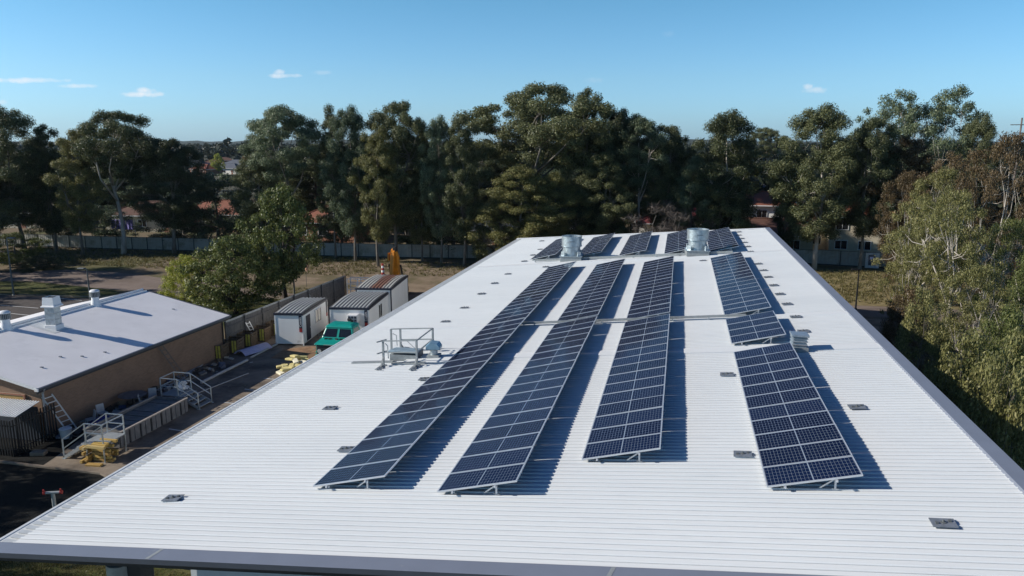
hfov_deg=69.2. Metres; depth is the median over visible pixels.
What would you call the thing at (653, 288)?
solar panel
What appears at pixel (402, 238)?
gum tree
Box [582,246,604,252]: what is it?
solar panel
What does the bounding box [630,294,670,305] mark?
solar panel
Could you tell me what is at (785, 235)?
gum tree
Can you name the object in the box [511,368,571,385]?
solar panel
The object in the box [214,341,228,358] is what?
timber crate
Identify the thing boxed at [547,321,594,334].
solar panel
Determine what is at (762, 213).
window
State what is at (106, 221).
gum tree
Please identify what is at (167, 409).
ramp
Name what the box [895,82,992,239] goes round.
gum tree
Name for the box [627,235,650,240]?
solar panel
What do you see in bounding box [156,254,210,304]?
shrub
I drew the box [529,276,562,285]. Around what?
solar panel
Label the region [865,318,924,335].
concrete pad
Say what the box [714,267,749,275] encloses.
solar panel
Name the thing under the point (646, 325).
solar panel
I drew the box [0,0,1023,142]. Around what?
sky
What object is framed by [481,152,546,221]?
gum tree
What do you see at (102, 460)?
timber beam
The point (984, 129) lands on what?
gum tree
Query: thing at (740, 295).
solar panel
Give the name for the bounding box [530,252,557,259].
solar panel
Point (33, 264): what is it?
shrub
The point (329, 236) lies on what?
gum tree
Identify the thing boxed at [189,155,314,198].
ground
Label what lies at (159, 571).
lawn
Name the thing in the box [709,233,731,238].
solar panel
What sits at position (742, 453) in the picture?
roof anchor
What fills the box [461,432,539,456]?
solar panel
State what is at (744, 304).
solar panel
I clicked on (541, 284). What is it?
solar panel
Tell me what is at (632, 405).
solar panel
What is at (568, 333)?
solar panel
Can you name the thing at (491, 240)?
house
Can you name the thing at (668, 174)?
gum tree
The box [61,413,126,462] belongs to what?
stair platform
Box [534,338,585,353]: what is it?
solar panel
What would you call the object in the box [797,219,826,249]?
house
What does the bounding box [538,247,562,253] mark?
solar panel
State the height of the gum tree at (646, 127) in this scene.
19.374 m
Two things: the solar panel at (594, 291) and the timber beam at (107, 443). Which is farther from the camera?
the solar panel at (594, 291)
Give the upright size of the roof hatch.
0.455 m
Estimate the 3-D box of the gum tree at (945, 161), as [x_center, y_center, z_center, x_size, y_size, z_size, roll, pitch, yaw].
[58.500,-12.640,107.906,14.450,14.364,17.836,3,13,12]
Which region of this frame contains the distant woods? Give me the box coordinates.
[1,136,1023,221]
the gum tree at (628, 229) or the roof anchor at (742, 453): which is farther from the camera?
the gum tree at (628, 229)
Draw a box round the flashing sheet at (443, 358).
[404,354,453,362]
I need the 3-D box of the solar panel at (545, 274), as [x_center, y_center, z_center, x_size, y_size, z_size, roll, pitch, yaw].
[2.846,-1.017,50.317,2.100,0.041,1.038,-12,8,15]
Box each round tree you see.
[0,231,52,265]
[174,232,291,313]
[210,152,225,173]
[233,180,324,298]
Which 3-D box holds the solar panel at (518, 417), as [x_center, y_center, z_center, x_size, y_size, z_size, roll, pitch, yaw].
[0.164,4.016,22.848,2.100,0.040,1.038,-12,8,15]
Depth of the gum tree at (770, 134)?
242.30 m
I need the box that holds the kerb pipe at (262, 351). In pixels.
[250,343,277,357]
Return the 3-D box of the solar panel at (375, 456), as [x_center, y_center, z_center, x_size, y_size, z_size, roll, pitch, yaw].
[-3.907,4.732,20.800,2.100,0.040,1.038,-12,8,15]
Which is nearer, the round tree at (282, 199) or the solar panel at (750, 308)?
the solar panel at (750, 308)
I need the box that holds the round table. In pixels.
[118,390,146,406]
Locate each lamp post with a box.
[6,237,15,295]
[77,267,90,299]
[292,254,301,294]
[851,268,859,309]
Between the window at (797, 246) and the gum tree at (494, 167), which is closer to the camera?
the window at (797, 246)
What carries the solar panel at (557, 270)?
on the mounting rack
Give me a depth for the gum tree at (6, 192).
103.49 m
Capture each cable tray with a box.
[522,314,745,325]
[535,251,732,261]
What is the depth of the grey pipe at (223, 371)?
50.52 m
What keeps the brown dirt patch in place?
on the yard pavement
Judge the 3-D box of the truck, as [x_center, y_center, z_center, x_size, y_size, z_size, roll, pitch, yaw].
[-12.477,3.599,55.026,2.926,2.702,4.505,2,11,9]
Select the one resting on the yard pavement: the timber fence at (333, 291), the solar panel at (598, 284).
the timber fence at (333, 291)
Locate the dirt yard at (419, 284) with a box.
[288,261,470,300]
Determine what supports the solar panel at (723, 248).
on the mounting rack
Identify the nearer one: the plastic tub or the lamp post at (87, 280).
the plastic tub
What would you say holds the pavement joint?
on the yard pavement
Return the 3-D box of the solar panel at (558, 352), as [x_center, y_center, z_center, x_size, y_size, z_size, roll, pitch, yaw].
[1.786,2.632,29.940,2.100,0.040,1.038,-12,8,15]
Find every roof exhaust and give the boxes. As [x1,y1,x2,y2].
[559,235,583,261]
[684,228,710,255]
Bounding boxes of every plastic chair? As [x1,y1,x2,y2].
[85,409,95,422]
[95,403,108,416]
[148,387,156,397]
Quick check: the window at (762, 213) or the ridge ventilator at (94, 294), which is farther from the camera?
the window at (762, 213)
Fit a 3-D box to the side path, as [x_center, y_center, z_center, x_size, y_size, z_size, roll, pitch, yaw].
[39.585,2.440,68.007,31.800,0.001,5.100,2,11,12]
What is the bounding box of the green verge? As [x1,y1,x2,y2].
[182,297,281,327]
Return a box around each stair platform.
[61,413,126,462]
[159,372,213,409]
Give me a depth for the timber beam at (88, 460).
36.55 m
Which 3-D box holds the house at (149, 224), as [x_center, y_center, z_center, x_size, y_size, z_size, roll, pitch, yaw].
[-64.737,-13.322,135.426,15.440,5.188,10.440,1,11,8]
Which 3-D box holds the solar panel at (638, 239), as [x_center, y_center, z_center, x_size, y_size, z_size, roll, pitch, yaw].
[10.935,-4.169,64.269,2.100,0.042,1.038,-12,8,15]
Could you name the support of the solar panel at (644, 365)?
on the mounting rack at (638, 453)
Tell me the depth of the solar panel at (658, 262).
50.76 m
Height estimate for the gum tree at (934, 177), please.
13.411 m
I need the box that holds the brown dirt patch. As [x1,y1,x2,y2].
[271,346,316,359]
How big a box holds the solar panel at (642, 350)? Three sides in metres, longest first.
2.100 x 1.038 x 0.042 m
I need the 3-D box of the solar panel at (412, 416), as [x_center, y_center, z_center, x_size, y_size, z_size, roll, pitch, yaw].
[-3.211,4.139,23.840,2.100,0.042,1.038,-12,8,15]
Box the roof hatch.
[388,347,423,360]
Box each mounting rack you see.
[325,479,370,488]
[451,485,499,494]
[594,452,641,461]
[740,337,772,344]
[781,479,838,489]
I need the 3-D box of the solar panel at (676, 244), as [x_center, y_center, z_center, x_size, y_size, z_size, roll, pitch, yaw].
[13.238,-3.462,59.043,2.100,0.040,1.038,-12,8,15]
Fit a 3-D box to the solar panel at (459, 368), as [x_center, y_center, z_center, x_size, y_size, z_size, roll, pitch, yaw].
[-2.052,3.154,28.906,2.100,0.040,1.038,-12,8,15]
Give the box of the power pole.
[1008,118,1023,226]
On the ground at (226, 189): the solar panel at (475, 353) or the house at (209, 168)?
the house at (209, 168)
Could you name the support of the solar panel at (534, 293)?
on the mounting rack
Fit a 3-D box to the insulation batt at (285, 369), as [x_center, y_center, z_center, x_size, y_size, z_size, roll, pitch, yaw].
[-15.243,5.514,50.165,0.360,0.160,0.800,12,11,41]
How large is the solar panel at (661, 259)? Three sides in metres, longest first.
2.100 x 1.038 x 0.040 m
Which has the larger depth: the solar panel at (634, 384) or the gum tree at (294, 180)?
the gum tree at (294, 180)
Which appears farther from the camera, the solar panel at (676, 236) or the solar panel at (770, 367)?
the solar panel at (676, 236)
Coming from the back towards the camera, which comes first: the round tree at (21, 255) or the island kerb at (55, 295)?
the round tree at (21, 255)
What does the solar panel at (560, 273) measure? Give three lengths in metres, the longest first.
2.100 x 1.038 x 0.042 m
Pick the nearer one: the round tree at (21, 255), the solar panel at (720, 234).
the solar panel at (720, 234)
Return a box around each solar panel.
[313,459,399,486]
[331,444,412,468]
[348,430,425,453]
[363,417,436,439]
[377,406,446,426]
[390,395,456,414]
[400,386,464,404]
[411,377,473,394]
[421,368,480,385]
[431,360,487,376]
[437,463,525,492]
[439,353,493,368]
[447,346,500,361]
[450,447,532,473]
[454,340,505,354]
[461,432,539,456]
[462,334,511,347]
[468,328,516,341]
[471,419,546,442]
[475,323,521,335]
[480,318,525,330]
[481,407,552,428]
[487,312,530,324]
[490,396,557,416]
[492,308,534,319]
[496,304,538,315]
[497,386,562,405]
[502,300,541,310]
[505,376,567,394]
[506,296,544,306]
[510,292,548,302]
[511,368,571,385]
[515,289,551,298]
[518,285,554,295]
[518,360,575,376]
[522,282,557,291]
[523,352,579,368]
[525,280,559,288]
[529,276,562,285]
[529,345,582,360]
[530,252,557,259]
[532,274,564,282]
[534,250,559,256]
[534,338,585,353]
[535,271,567,279]
[536,249,560,254]
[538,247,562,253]
[538,268,569,276]
[539,332,588,346]
[542,266,571,273]
[543,327,591,340]
[544,264,573,271]
[547,261,575,268]
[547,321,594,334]
[552,316,596,328]
[557,310,600,320]
[559,305,602,317]
[563,301,604,312]
[566,297,606,307]
[569,293,608,303]
[572,290,609,299]
[574,286,611,296]
[577,283,613,292]
[580,279,614,288]
[582,243,607,249]
[582,245,605,250]
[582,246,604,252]
[582,277,616,285]
[582,433,661,459]
[583,248,603,253]
[583,250,601,255]
[584,241,608,247]
[584,274,617,282]
[586,271,618,279]
[587,419,662,443]
[588,268,620,276]
[590,266,621,273]
[591,407,663,429]
[592,263,622,271]
[594,261,623,268]
[595,259,624,266]
[595,395,663,416]
[599,385,664,404]
[602,375,665,394]
[605,366,665,384]
[608,358,666,375]
[611,350,666,366]
[614,343,667,358]
[616,336,667,351]
[618,330,668,344]
[619,248,646,255]
[620,324,668,338]
[621,246,646,252]
[622,243,647,249]
[622,244,647,250]
[622,319,669,332]
[623,241,648,247]
[624,239,649,245]
[624,314,669,326]
[626,236,650,242]
[626,238,649,243]
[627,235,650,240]
[627,307,669,317]
[628,302,670,314]
[629,298,670,309]
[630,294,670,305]
[632,290,671,301]
[633,287,671,297]
[634,283,671,293]
[635,280,671,289]
[636,277,672,286]
[637,274,672,283]
[639,271,672,279]
[640,266,672,274]
[640,268,672,276]
[641,263,673,271]
[642,260,673,268]
[643,258,673,266]
[644,256,673,263]
[664,248,684,253]
[665,240,687,245]
[665,241,687,247]
[665,244,685,249]
[665,245,685,250]
[666,234,686,239]
[666,235,686,240]
[666,237,686,242]
[666,238,686,243]
[707,236,733,242]
[708,234,732,240]
[708,237,734,243]
[708,239,735,245]
[709,227,728,232]
[709,229,729,233]
[709,230,729,235]
[709,231,731,236]
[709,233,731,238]
[709,241,736,247]
[709,242,737,249]
[710,244,738,251]
[710,252,741,259]
[711,254,742,262]
[712,256,744,264]
[712,259,745,267]
[713,261,747,269]
[713,264,748,272]
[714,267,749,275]
[715,269,751,279]
[716,272,753,282]
[716,275,755,285]
[717,279,756,288]
[718,282,759,292]
[719,286,760,296]
[720,289,762,300]
[721,293,765,305]
[722,298,767,309]
[723,302,770,313]
[725,311,775,324]
[727,316,778,330]
[728,322,781,336]
[730,327,785,343]
[734,342,794,359]
[736,350,798,367]
[738,358,803,376]
[740,367,808,386]
[742,377,813,396]
[745,386,820,408]
[748,398,826,420]
[751,410,834,434]
[754,424,842,449]
[758,439,852,466]
[762,456,862,487]
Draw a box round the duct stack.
[40,295,63,330]
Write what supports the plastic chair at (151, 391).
on the yard pavement
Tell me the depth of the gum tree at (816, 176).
130.36 m
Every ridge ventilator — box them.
[0,310,13,330]
[89,289,101,306]
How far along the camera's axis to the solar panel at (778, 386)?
23.58 m
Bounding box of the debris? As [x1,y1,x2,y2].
[50,340,315,438]
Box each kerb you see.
[0,294,111,296]
[0,460,107,476]
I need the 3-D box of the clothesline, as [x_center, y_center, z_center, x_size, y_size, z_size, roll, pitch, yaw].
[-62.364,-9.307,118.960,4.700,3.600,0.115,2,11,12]
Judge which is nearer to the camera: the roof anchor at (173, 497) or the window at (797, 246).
the roof anchor at (173, 497)
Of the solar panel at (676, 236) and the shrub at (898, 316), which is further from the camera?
the solar panel at (676, 236)
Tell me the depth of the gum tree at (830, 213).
89.18 m
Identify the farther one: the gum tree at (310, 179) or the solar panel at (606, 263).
the gum tree at (310, 179)
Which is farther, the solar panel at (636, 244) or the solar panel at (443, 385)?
the solar panel at (636, 244)
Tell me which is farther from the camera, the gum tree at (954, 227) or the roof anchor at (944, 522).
the gum tree at (954, 227)
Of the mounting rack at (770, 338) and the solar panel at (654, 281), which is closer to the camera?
the mounting rack at (770, 338)
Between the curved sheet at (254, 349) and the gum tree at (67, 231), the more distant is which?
the gum tree at (67, 231)
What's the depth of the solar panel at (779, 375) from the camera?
24.57 m
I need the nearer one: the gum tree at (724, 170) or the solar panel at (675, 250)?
the solar panel at (675, 250)
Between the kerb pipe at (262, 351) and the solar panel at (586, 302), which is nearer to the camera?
the solar panel at (586, 302)
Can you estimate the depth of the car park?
72.76 m
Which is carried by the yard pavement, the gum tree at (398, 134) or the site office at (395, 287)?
the site office at (395, 287)
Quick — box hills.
[13,139,998,145]
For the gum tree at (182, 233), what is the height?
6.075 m
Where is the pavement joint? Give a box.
[170,378,269,431]
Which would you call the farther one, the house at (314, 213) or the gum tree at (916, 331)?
the house at (314, 213)
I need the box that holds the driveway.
[0,270,292,298]
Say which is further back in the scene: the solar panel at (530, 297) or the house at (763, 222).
the house at (763, 222)
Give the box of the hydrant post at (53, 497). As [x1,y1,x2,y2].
[42,488,62,507]
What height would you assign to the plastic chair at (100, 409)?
0.892 m
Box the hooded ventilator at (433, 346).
[426,340,441,357]
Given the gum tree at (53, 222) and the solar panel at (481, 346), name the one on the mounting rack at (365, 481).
the solar panel at (481, 346)
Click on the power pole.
(1021, 124)
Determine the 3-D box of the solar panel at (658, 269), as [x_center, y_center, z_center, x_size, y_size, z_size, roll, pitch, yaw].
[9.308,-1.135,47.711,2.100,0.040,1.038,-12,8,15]
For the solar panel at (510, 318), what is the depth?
37.07 m
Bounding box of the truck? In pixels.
[314,318,359,355]
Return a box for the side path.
[852,306,978,320]
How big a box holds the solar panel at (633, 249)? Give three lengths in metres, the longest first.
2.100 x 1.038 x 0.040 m
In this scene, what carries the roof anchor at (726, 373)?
on the hall building at (690, 497)
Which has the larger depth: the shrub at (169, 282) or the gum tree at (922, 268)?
the shrub at (169, 282)
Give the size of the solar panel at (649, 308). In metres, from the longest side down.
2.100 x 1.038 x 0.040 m
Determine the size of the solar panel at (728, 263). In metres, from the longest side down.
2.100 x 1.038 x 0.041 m
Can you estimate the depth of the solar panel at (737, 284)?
40.81 m
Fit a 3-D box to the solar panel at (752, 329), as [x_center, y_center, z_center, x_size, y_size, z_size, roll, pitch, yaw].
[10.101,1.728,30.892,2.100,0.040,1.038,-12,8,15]
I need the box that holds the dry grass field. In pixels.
[817,269,1023,309]
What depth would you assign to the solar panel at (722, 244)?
56.84 m
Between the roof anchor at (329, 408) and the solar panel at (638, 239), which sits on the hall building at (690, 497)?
the roof anchor at (329, 408)
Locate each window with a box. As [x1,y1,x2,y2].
[0,392,25,399]
[137,220,146,226]
[314,307,321,323]
[378,302,382,318]
[756,210,767,216]
[793,240,799,248]
[834,240,847,249]
[836,222,848,229]
[857,241,870,250]
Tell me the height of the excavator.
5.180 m
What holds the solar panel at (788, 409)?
on the mounting rack at (826, 483)
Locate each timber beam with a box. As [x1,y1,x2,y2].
[81,449,91,455]
[84,456,93,462]
[85,445,105,449]
[85,462,103,466]
[91,443,106,446]
[91,449,110,452]
[91,451,110,455]
[93,441,108,445]
[94,454,111,458]
[94,458,113,462]
[100,438,117,442]
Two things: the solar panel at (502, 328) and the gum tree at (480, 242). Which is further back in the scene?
the gum tree at (480, 242)
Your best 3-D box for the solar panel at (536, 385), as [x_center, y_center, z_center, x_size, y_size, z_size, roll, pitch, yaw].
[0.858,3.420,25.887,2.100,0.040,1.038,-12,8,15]
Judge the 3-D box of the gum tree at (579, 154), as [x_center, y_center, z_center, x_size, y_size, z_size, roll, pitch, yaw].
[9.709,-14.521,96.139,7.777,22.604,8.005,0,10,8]
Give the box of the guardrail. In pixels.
[375,328,433,370]
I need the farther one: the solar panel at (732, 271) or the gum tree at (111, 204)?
the gum tree at (111, 204)
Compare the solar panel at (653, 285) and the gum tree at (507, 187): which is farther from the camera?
the gum tree at (507, 187)
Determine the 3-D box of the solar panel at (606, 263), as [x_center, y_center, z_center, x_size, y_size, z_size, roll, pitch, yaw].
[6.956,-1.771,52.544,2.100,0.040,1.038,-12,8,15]
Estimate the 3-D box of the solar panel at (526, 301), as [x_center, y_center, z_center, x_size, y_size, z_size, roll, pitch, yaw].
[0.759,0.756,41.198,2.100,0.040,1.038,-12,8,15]
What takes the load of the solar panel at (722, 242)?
on the mounting rack
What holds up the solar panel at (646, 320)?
on the mounting rack at (638, 453)
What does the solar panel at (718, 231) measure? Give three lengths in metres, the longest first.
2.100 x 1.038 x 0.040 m
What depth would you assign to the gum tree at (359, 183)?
125.94 m
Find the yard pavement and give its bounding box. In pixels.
[44,303,333,474]
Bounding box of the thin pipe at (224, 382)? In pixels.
[198,373,248,392]
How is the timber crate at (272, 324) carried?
on the yard pavement
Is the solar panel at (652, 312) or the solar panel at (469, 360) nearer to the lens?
the solar panel at (469, 360)
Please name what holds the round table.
on the yard pavement
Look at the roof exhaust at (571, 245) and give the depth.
56.64 m
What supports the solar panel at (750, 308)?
on the mounting rack
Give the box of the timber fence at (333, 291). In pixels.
[224,275,346,339]
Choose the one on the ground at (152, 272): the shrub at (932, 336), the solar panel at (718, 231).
the shrub at (932, 336)
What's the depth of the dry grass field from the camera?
80.28 m
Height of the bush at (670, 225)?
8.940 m
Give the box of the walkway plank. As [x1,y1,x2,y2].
[351,360,425,364]
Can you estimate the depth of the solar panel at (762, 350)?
27.64 m
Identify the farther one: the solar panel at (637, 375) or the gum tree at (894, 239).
the gum tree at (894, 239)
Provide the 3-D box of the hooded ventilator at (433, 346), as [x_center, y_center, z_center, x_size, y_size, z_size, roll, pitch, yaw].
[-3.344,2.650,31.828,0.612,0.728,0.527,1,11,8]
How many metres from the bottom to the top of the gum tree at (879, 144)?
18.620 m
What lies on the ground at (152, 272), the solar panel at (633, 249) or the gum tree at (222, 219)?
the gum tree at (222, 219)
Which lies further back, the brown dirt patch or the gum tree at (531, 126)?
the gum tree at (531, 126)
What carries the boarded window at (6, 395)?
in the brick building at (84, 361)
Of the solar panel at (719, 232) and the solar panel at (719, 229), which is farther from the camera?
the solar panel at (719, 229)
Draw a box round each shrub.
[8,255,69,272]
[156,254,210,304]
[880,284,928,372]
[892,287,961,390]
[919,325,1022,459]
[956,325,1023,468]
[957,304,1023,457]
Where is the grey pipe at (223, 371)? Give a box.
[200,359,247,383]
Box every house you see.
[4,199,52,227]
[106,201,188,231]
[189,164,223,175]
[193,200,265,231]
[220,163,239,173]
[221,160,239,164]
[222,157,231,161]
[296,205,372,242]
[431,218,517,244]
[636,207,701,231]
[721,217,819,249]
[745,191,796,217]
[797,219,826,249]
[826,200,899,251]
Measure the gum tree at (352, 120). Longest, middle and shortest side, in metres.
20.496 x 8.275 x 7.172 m
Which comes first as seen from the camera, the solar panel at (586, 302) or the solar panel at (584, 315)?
the solar panel at (584, 315)
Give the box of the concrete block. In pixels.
[29,449,47,455]
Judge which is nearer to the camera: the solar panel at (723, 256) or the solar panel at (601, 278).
the solar panel at (601, 278)
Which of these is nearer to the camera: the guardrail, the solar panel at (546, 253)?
the guardrail
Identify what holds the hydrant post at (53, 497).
on the mulch bed at (23, 500)
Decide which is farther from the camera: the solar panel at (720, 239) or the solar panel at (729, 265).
the solar panel at (720, 239)
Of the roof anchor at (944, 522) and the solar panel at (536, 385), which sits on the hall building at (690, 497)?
the roof anchor at (944, 522)
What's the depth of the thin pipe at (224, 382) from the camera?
48.55 m
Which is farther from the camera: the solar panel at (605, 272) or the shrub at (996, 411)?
the solar panel at (605, 272)
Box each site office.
[273,297,327,345]
[329,291,388,328]
[355,274,408,312]
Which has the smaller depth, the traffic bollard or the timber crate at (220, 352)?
the timber crate at (220, 352)
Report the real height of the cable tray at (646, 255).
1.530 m
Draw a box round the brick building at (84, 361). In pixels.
[0,288,230,437]
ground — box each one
[0,198,1023,569]
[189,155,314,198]
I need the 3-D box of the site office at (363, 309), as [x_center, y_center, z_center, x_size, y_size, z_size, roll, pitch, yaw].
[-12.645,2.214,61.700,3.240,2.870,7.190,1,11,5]
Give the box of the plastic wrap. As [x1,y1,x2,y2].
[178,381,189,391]
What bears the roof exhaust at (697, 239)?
on the hall building at (690, 497)
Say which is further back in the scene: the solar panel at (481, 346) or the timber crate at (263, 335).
the timber crate at (263, 335)
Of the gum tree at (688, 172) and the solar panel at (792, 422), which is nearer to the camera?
the solar panel at (792, 422)
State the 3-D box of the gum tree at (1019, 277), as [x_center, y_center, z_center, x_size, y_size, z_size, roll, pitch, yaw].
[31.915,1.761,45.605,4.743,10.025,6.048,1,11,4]
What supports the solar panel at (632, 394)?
on the mounting rack at (638, 453)
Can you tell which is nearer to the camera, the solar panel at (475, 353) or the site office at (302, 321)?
the solar panel at (475, 353)
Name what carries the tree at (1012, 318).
on the ground at (152, 272)
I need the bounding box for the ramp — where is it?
[83,395,187,447]
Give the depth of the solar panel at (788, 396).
22.55 m
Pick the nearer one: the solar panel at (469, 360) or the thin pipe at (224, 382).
the solar panel at (469, 360)
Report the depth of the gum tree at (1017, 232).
53.58 m
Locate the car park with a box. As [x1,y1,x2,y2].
[0,295,171,319]
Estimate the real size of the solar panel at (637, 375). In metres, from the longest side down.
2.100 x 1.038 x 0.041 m
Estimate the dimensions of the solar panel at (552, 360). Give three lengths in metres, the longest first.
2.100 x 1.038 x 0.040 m
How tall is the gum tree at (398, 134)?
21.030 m
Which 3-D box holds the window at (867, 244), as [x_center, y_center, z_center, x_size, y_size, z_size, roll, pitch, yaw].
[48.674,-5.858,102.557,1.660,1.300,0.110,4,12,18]
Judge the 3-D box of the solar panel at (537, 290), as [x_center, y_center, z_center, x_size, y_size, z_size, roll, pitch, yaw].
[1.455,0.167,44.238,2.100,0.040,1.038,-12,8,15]
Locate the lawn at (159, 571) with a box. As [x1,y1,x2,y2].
[0,561,190,575]
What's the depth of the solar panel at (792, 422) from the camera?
20.54 m
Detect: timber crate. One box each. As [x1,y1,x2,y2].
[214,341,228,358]
[224,336,243,353]
[237,330,257,346]
[251,325,270,341]
[266,320,274,335]
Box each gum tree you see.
[0,105,58,249]
[0,178,31,232]
[0,210,23,228]
[3,155,90,204]
[17,123,71,250]
[22,199,91,234]
[41,128,109,254]
[47,157,128,221]
[60,109,162,253]
[65,204,146,236]
[100,163,172,206]
[123,137,223,253]
[140,210,216,240]
[163,170,254,240]
[223,206,291,236]
[228,151,294,248]
[236,104,325,250]
[262,159,317,224]
[275,144,337,212]
[313,103,351,258]
[314,197,372,242]
[318,103,374,261]
[333,147,405,214]
[344,99,433,251]
[346,122,401,266]
[366,214,437,243]
[396,147,461,207]
[398,116,438,261]
[413,206,486,249]
[418,113,462,263]
[427,153,519,211]
[440,114,495,265]
[448,80,619,190]
[464,201,522,260]
[474,163,572,247]
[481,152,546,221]
[523,171,595,236]
[542,152,596,211]
[556,191,616,234]
[557,86,613,233]
[567,150,636,234]
[573,195,650,233]
[582,107,650,221]
[594,112,669,232]
[620,158,658,232]
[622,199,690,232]
[640,124,697,230]
[657,134,695,231]
[661,155,721,230]
[689,108,767,229]
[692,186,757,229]
[695,157,737,205]
[745,127,788,163]
[761,102,870,269]
[771,152,803,245]
[771,157,820,210]
[816,157,869,209]
[831,116,900,269]
[847,89,948,212]
[863,134,941,268]
[865,152,954,202]
[871,195,963,302]
[872,169,926,290]
[875,244,942,335]
[880,306,961,360]
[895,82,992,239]
[895,185,1009,360]
[899,166,967,301]
[901,150,1015,296]
[926,262,1021,403]
[944,113,1007,238]
[949,130,1023,304]
[953,299,1019,369]
[959,217,1023,343]
[978,252,1023,377]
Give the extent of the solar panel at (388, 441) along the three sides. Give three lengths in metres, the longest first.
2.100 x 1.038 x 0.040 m
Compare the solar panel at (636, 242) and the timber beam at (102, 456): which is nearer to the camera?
the timber beam at (102, 456)
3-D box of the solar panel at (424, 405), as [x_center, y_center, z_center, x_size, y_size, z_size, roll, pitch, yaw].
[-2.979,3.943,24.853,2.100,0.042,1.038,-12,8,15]
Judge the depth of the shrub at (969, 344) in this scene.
28.38 m
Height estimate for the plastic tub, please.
0.560 m
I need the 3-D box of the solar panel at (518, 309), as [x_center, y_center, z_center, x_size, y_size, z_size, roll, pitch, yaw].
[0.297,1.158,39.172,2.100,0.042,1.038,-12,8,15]
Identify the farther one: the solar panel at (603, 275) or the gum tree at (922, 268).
the gum tree at (922, 268)
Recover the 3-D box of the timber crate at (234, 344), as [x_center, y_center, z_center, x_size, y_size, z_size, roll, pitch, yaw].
[-20.880,4.278,55.678,1.130,1.100,1.155,1,11,7]
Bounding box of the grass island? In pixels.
[0,281,119,295]
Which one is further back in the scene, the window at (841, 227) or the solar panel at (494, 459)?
the window at (841, 227)
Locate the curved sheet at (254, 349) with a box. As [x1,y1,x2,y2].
[234,342,271,355]
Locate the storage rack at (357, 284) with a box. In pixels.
[346,277,368,293]
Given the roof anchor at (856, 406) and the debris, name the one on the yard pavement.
the debris
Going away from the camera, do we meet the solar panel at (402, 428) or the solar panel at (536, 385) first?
the solar panel at (402, 428)
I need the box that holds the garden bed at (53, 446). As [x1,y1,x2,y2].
[0,437,82,464]
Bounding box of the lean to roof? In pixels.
[0,398,40,451]
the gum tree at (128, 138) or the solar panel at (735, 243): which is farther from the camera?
the gum tree at (128, 138)
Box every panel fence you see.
[0,233,447,258]
[448,245,812,263]
[817,250,1023,268]
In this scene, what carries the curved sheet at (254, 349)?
on the yard pavement
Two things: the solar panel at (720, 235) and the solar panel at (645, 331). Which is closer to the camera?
the solar panel at (645, 331)
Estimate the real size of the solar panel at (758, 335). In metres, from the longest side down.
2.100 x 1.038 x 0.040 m
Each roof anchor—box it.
[161,494,184,500]
[322,406,337,409]
[337,446,354,450]
[418,377,429,380]
[720,372,733,375]
[733,450,751,456]
[790,315,800,317]
[847,404,866,408]
[928,518,958,527]
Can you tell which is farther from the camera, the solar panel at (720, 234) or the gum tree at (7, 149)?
the gum tree at (7, 149)
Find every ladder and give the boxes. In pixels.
[41,394,76,428]
[158,345,186,379]
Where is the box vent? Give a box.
[789,331,809,352]
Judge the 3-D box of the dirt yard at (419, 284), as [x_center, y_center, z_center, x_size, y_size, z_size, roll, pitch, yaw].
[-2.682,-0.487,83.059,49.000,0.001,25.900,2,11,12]
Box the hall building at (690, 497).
[0,227,1023,575]
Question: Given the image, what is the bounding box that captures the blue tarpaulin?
[81,415,108,428]
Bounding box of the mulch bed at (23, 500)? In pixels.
[0,463,186,569]
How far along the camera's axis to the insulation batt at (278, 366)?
51.35 m
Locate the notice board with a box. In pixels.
[865,253,879,267]
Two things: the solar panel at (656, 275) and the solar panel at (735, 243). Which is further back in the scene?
the solar panel at (735, 243)
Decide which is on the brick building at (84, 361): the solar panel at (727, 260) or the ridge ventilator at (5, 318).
the ridge ventilator at (5, 318)
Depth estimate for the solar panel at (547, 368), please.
27.91 m
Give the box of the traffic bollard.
[381,263,385,274]
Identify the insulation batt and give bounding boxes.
[276,364,288,368]
[276,370,284,375]
[280,368,292,371]
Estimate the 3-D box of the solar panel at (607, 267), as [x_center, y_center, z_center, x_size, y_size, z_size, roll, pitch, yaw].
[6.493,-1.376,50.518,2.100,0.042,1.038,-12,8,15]
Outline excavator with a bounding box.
[387,246,408,290]
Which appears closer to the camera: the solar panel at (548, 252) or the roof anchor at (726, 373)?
the roof anchor at (726, 373)
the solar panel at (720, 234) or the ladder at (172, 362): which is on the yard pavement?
the ladder at (172, 362)
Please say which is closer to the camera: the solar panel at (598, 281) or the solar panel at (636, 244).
the solar panel at (598, 281)
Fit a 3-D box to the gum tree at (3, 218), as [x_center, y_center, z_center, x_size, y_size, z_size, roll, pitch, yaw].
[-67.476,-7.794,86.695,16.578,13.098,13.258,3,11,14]
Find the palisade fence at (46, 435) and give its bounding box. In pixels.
[0,403,57,456]
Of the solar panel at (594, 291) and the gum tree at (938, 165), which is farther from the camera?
the gum tree at (938, 165)
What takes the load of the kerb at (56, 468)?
on the mulch bed at (23, 500)
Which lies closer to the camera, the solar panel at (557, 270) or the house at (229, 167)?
the solar panel at (557, 270)
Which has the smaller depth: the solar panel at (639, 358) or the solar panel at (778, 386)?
the solar panel at (778, 386)
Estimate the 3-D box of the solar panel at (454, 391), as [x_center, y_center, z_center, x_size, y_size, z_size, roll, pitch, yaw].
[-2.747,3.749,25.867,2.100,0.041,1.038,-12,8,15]
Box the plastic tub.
[58,426,71,438]
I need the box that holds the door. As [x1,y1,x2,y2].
[306,314,310,340]
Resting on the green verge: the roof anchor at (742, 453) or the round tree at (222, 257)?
the round tree at (222, 257)
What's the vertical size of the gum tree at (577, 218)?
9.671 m
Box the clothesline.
[109,218,135,235]
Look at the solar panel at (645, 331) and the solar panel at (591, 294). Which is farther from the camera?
the solar panel at (591, 294)

